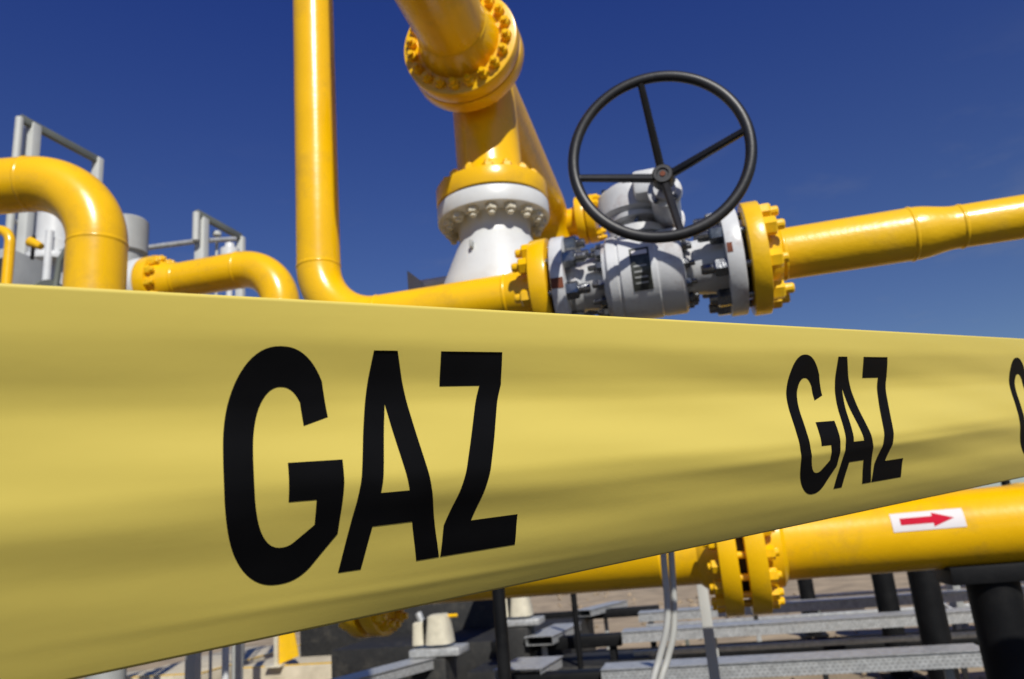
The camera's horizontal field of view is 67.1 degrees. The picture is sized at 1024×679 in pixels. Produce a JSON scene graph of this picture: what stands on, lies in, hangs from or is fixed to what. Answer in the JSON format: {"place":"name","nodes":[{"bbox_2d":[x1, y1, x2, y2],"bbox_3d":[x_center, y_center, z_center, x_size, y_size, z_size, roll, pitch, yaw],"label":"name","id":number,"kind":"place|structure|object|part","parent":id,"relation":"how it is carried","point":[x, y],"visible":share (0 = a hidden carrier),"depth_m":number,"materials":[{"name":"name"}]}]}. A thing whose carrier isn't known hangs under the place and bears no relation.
{"place":"outdoors","nodes":[
{"label":"outdoors","id":0,"kind":"place"},
{"bbox_2d":[25,235,43,259],"bbox_3d":[-3.083,-0.596,5.001,0.115,0.160,0.074,-5,-15,0],"label":"yellow actuator","id":1,"kind":"object","parent":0,"point":[33,242],"visible":1,"depth_m":4.98,"materials":[{"name":"paint"}]},
{"bbox_2d":[220,242,238,678],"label":"metal post","id":2,"kind":"object","parent":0,"point":[229,247],"visible":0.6,"depth_m":6.63,"materials":[{"name":"grey metal"}]},
{"bbox_2d":[231,643,244,678],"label":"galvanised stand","id":3,"kind":"object","parent":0,"point":[243,655],"visible":0.03,"depth_m":9.88,"materials":[{"name":"metal"}]},
{"bbox_2d":[0,0,1023,487],"label":"sky","id":4,"kind":"structure","parent":0,"point":[854,107],"materials":[{"name":"blue"}]},
{"bbox_2d":[0,283,1023,678],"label":"barrier tape","id":5,"kind":"object","parent":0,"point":[184,473],"visible":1,"depth_m":0.51,"materials":[{"name":"yellow"}]},
{"bbox_2d":[79,572,1023,678],"bbox_3d":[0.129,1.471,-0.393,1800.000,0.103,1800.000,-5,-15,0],"label":"ground","id":6,"kind":"structure","parent":0,"point":[655,596],"depth_m":16.57,"materials":[{"name":"beige gravel"}]},
{"bbox_2d":[25,212,64,284],"bbox_3d":[-3.679,1.091,5.549,0.948,4.373,0.429,-5,-15,0],"label":"filter unit","id":7,"kind":"object","parent":6,"relation":"on","point":[50,234],"visible":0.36,"depth_m":5.86,"materials":[{"name":"white paint"}]},
{"bbox_2d":[33,246,64,286],"bbox_3d":[-3.223,1.177,5.158,0.643,3.929,0.400,-8,-15,12],"label":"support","id":8,"kind":"object","parent":6,"relation":"on","point":[55,281],"visible":0.09,"depth_m":5.56,"materials":[{"name":"paint"}]},
{"bbox_2d":[0,248,42,284],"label":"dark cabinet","id":9,"kind":"object","parent":8,"relation":"attached to","point":[28,270],"visible":0.27,"depth_m":5.36,"materials":[{"name":"grey metal"}]},
{"bbox_3d":[-3.546,-0.125,5.151,0.290,0.850,0.012,-8,-15,12],"label":"door","id":10,"kind":"part","parent":9,"relation":"part of","materials":[{"name":"beige metal"}]},
{"bbox_2d":[3,114,103,247],"bbox_3d":[-4.104,0.775,6.697,0.116,5.642,0.953,-10,-16,17],"label":"platform frame","id":11,"kind":"object","parent":6,"relation":"on","point":[34,131],"visible":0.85,"depth_m":7.08,"materials":[{"name":"grey paint"}]},
{"bbox_2d":[85,213,148,678],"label":"grey vessel","id":12,"kind":"object","parent":6,"relation":"on","point":[138,233],"visible":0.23,"depth_m":4.70,"materials":[{"name":"white paint"}]},
{"bbox_2d":[127,670,145,674],"bbox_3d":[-5.136,4.782,10.584,1.300,0.300,1.300,-8,-15,12],"label":"concrete pad","id":13,"kind":"object","parent":6,"relation":"on","point":[130,672],"visible":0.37,"depth_m":11.19,"materials":[{"name":"grey concrete"}]},
{"bbox_2d":[148,210,244,678],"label":"platform frame","id":14,"kind":"object","parent":6,"relation":"on","point":[201,240],"visible":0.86,"depth_m":7.97,"materials":[{"name":"grey paint"}]},
{"bbox_2d":[126,643,299,678],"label":"concrete pad","id":15,"kind":"object","parent":6,"relation":"on","point":[254,654],"visible":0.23,"depth_m":10.57,"materials":[{"name":"beige concrete"}]},
{"bbox_2d":[209,231,220,678],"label":"metal post","id":16,"kind":"object","parent":6,"relation":"on","point":[216,234],"visible":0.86,"depth_m":8.12,"materials":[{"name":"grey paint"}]},
{"bbox_2d":[243,651,331,678],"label":"concrete pad","id":17,"kind":"object","parent":6,"relation":"on","point":[312,667],"visible":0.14,"depth_m":9.28,"materials":[{"name":"beige concrete"}]},
{"bbox_2d":[265,633,298,667],"bbox_3d":[-2.786,3.491,9.395,0.380,0.900,0.200,-8,-15,12],"label":"pipe stand","id":18,"kind":"object","parent":17,"relation":"on","point":[285,648],"visible":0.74,"depth_m":9.33,"materials":[{"name":"yellow paint"}]},
{"bbox_2d":[333,658,434,678],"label":"cable tray","id":19,"kind":"object","parent":6,"relation":"on","point":[403,668],"visible":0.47,"depth_m":5.81,"materials":[{"name":"metal"}]},
{"bbox_2d":[409,611,468,678],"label":"pump housing","id":20,"kind":"object","parent":6,"relation":"on","point":[432,635],"visible":1,"depth_m":6.21,"materials":[{"name":"off-white paint"},{"name":"grey paint"},{"name":"concrete"}]},
{"bbox_2d":[331,617,595,678],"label":"equipment skid","id":21,"kind":"object","parent":6,"relation":"on","point":[369,653],"visible":0.22,"depth_m":8.47,"materials":[{"name":"grey metal"}]},
{"bbox_2d":[300,600,526,656],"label":"ground","id":22,"kind":"structure","parent":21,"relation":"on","point":[324,640],"depth_m":9.80,"materials":[{"name":"grey gravel"}]},
{"bbox_2d":[531,605,658,646],"bbox_3d":[0.872,3.826,9.973,2.108,0.615,0.160,-8,-15,12],"label":"steel rail","id":23,"kind":"object","parent":21,"relation":"on","point":[633,611],"visible":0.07,"depth_m":9.87,"materials":[{"name":"black galvanised steel"}]},
{"bbox_2d":[407,182,549,678],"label":"white separator","id":24,"kind":"object","parent":6,"relation":"on","point":[491,227],"visible":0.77,"depth_m":2.53,"materials":[{"name":"paint"}]},
{"bbox_2d":[395,0,607,244],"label":"header pipe","id":25,"kind":"object","parent":24,"relation":"attached to","point":[464,59],"visible":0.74,"depth_m":2.55,"materials":[{"name":"yellow metal"}]},
{"bbox_2d":[493,656,562,678],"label":"cable tray","id":26,"kind":"object","parent":6,"relation":"on","point":[542,664],"visible":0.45,"depth_m":5.74,"materials":[{"name":"metal"}]},
{"bbox_2d":[511,668,601,678],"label":"steel rail","id":27,"kind":"object","parent":6,"relation":"on","point":[593,673],"visible":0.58,"depth_m":5.40,"materials":[{"name":"black metal"}]},
{"bbox_2d":[467,649,654,678],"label":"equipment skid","id":28,"kind":"object","parent":6,"relation":"on","point":[591,660],"visible":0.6,"depth_m":7.39,"materials":[{"name":"grey metal"}]},
{"bbox_2d":[505,597,544,660],"bbox_3d":[0.108,2.989,7.515,0.425,1.091,0.300,-8,-15,12],"label":"pump housing","id":29,"kind":"object","parent":28,"relation":"on","point":[520,624],"visible":0.42,"depth_m":7.44,"materials":[{"name":"white paint"}]},
{"bbox_2d":[524,622,580,655],"bbox_3d":[0.451,3.228,7.674,0.290,0.656,1.050,-10,-16,17],"label":"cable tray","id":30,"kind":"object","parent":28,"relation":"on","point":[555,631],"visible":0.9,"depth_m":7.50,"materials":[{"name":"metal"}]},
{"bbox_2d":[491,632,622,659],"bbox_3d":[0.450,3.180,7.417,1.277,0.615,0.160,-8,-15,12],"label":"steel rail","id":31,"kind":"object","parent":28,"relation":"on","point":[612,641],"visible":0.56,"depth_m":7.35,"materials":[{"name":"black metal"}]},
{"bbox_2d":[570,594,583,668],"bbox_3d":[0.604,2.697,7.183,0.200,1.400,0.200,-8,-15,12],"label":"black post","id":32,"kind":"object","parent":28,"relation":"on","point":[579,655],"visible":0.48,"depth_m":7.16,"materials":[{"name":"metal"}]},
{"bbox_2d":[578,600,627,649],"bbox_3d":[1.206,3.779,9.986,0.230,0.656,1.100,-14,-17,30],"label":"cable tray","id":33,"kind":"object","parent":6,"relation":"on","point":[596,609],"visible":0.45,"depth_m":9.95,"materials":[{"name":"metal"}]},
{"bbox_2d":[697,584,719,678],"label":"flat duct","id":34,"kind":"object","parent":6,"relation":"on","point":[708,634],"visible":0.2,"depth_m":4.41,"materials":[{"name":"grey metal"}]},
{"bbox_2d":[557,592,985,678],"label":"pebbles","id":35,"kind":"object","parent":6,"relation":"on","point":[695,605],"visible":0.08,"depth_m":15.87,"materials":[{"name":"beige gravel"}]},
{"bbox_2d":[582,629,978,659],"bbox_3d":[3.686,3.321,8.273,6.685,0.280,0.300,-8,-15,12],"label":"steel rail","id":36,"kind":"object","parent":6,"relation":"on","point":[815,648],"visible":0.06,"depth_m":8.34,"materials":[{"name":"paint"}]},
{"bbox_2d":[601,643,982,678],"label":"cable tray","id":37,"kind":"object","parent":6,"relation":"on","point":[947,658],"visible":0.89,"depth_m":4.95,"materials":[{"name":"metal"}]},
{"bbox_2d":[621,607,973,656],"bbox_3d":[3.611,2.683,6.652,5.247,0.646,0.290,-8,-15,12],"label":"cable tray","id":38,"kind":"object","parent":6,"relation":"on","point":[958,615],"visible":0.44,"depth_m":6.85,"materials":[{"name":"metal"}]},
{"bbox_2d":[646,603,969,644],"bbox_3d":[4.807,3.282,8.856,6.456,0.425,0.070,-8,-15,12],"label":"steel rail","id":39,"kind":"object","parent":6,"relation":"on","point":[788,616],"visible":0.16,"depth_m":9.20,"materials":[{"name":"grey metal"}]},
{"bbox_2d":[797,579,828,637],"bbox_3d":[4.011,3.352,10.553,0.340,1.302,0.340,-8,-15,12],"label":"pipe support","id":40,"kind":"object","parent":6,"relation":"on","point":[806,589],"visible":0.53,"depth_m":10.45,"materials":[{"name":"black paint"}]},
{"bbox_2d":[638,585,1023,641],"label":"cable tray","id":41,"kind":"object","parent":6,"relation":"on","point":[869,601],"visible":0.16,"depth_m":8.36,"materials":[{"name":"metal"}]},
{"bbox_2d":[737,194,1023,315],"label":"outlet pipe","id":42,"kind":"object","parent":6,"relation":"on","point":[779,253],"visible":0.98,"depth_m":2.08,"materials":[{"name":"yellow metal"}]},
{"bbox_2d":[545,70,757,318],"bbox_3d":[0.373,-0.341,2.184,0.596,0.561,0.570,-8,-15,12],"label":"ball valve","id":43,"kind":"object","parent":42,"relation":"attached to","point":[646,259],"visible":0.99,"depth_m":2.15,"materials":[{"name":"grey paint"}]},
{"bbox_2d":[293,0,554,312],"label":"riser pipe","id":44,"kind":"object","parent":43,"relation":"attached to","point":[523,286],"visible":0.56,"depth_m":2.53,"materials":[{"name":"yellow metal"}]},
{"bbox_2d":[823,668,969,678],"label":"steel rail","id":45,"kind":"object","parent":6,"relation":"on","point":[964,672],"visible":0.06,"depth_m":6.63,"materials":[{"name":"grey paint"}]},
{"bbox_2d":[871,573,926,678],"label":"pipe support","id":46,"kind":"object","parent":6,"relation":"on","point":[885,592],"visible":0.48,"depth_m":7.35,"materials":[{"name":"black paint"}]},
{"bbox_2d":[784,581,1023,612],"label":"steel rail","id":47,"kind":"object","parent":6,"relation":"on","point":[901,590],"visible":0.24,"depth_m":11.32,"materials":[{"name":"grey metal"}]},
{"bbox_2d":[907,570,960,678],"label":"pipe support","id":48,"kind":"object","parent":6,"relation":"on","point":[929,608],"visible":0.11,"depth_m":5.43,"materials":[{"name":"black paint"}]},
{"bbox_2d":[945,486,993,629],"bbox_3d":[5.628,2.514,8.715,1.900,1.693,0.480,-8,-15,12],"label":"support","id":49,"kind":"object","parent":6,"relation":"on","point":[960,626],"visible":0.01,"depth_m":8.65,"materials":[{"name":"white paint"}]},
{"bbox_2d":[934,562,1023,678],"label":"pipe support","id":50,"kind":"object","parent":6,"relation":"on","point":[995,594],"visible":0.86,"depth_m":3.10,"materials":[{"name":"black paint"}]},
{"bbox_2d":[339,484,1023,637],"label":"pipe","id":51,"kind":"object","parent":50,"relation":"on","point":[976,526],"visible":0.43,"depth_m":3.22,"materials":[{"name":"yellow metal"}]},
{"bbox_2d":[0,156,128,289],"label":"elbow pipe","id":52,"kind":"object","parent":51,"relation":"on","point":[81,205],"visible":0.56,"depth_m":3.27,"materials":[{"name":"yellow metal"}]},
{"bbox_2d":[131,251,299,298],"bbox_3d":[-0.832,1.059,7.563,0.963,1.710,7.173,-8,-15,12],"label":"flanged elbow pipe","id":53,"kind":"object","parent":52,"relation":"attached to","point":[263,275],"visible":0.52,"depth_m":4.43,"materials":[{"name":"yellow metal"}]},
{"bbox_2d":[650,553,670,678],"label":"cable conduit","id":54,"kind":"object","parent":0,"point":[666,625],"visible":0.65,"depth_m":2.86,"materials":[{"name":"grey metal"}]},
{"bbox_2d":[658,552,677,678],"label":"cable conduit","id":55,"kind":"object","parent":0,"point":[673,626],"visible":0.64,"depth_m":2.88,"materials":[{"name":"grey metal"}]},
{"bbox_2d":[801,608,863,613],"bbox_3d":[4.861,4.174,11.698,0.900,0.200,0.120,-8,-15,12],"label":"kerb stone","id":56,"kind":"object","parent":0,"point":[840,610],"depth_m":11.63,"materials":[{"name":"concrete"}]},
{"bbox_2d":[1001,480,1023,485],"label":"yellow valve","id":57,"kind":"object","parent":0,"point":[1004,483],"visible":0.21,"depth_m":6.57,"materials":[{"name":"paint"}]},
{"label":"gravel bed","id":58,"kind":"structure","parent":0,"visible":0},
{"bbox_2d":[0,225,15,283],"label":"thin pipe","id":59,"kind":"object","parent":58,"relation":"on","point":[8,236],"visible":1,"depth_m":3.84,"materials":[{"name":"yellow metal"}]},
{"bbox_2d":[16,212,34,253],"bbox_3d":[-3.843,0.954,5.861,0.142,4.825,0.124,-8,-15,12],"label":"steel post","id":60,"kind":"object","parent":58,"relation":"on","point":[25,226],"depth_m":6.32,"materials":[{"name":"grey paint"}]},
{"bbox_2d":[33,212,36,234],"bbox_3d":[-3.832,0.937,6.045,0.142,4.950,0.124,-8,-15,12],"label":"steel post","id":61,"kind":"object","parent":58,"relation":"on","point":[35,220],"depth_m":6.52,"materials":[{"name":"grey metal"}]}
]}

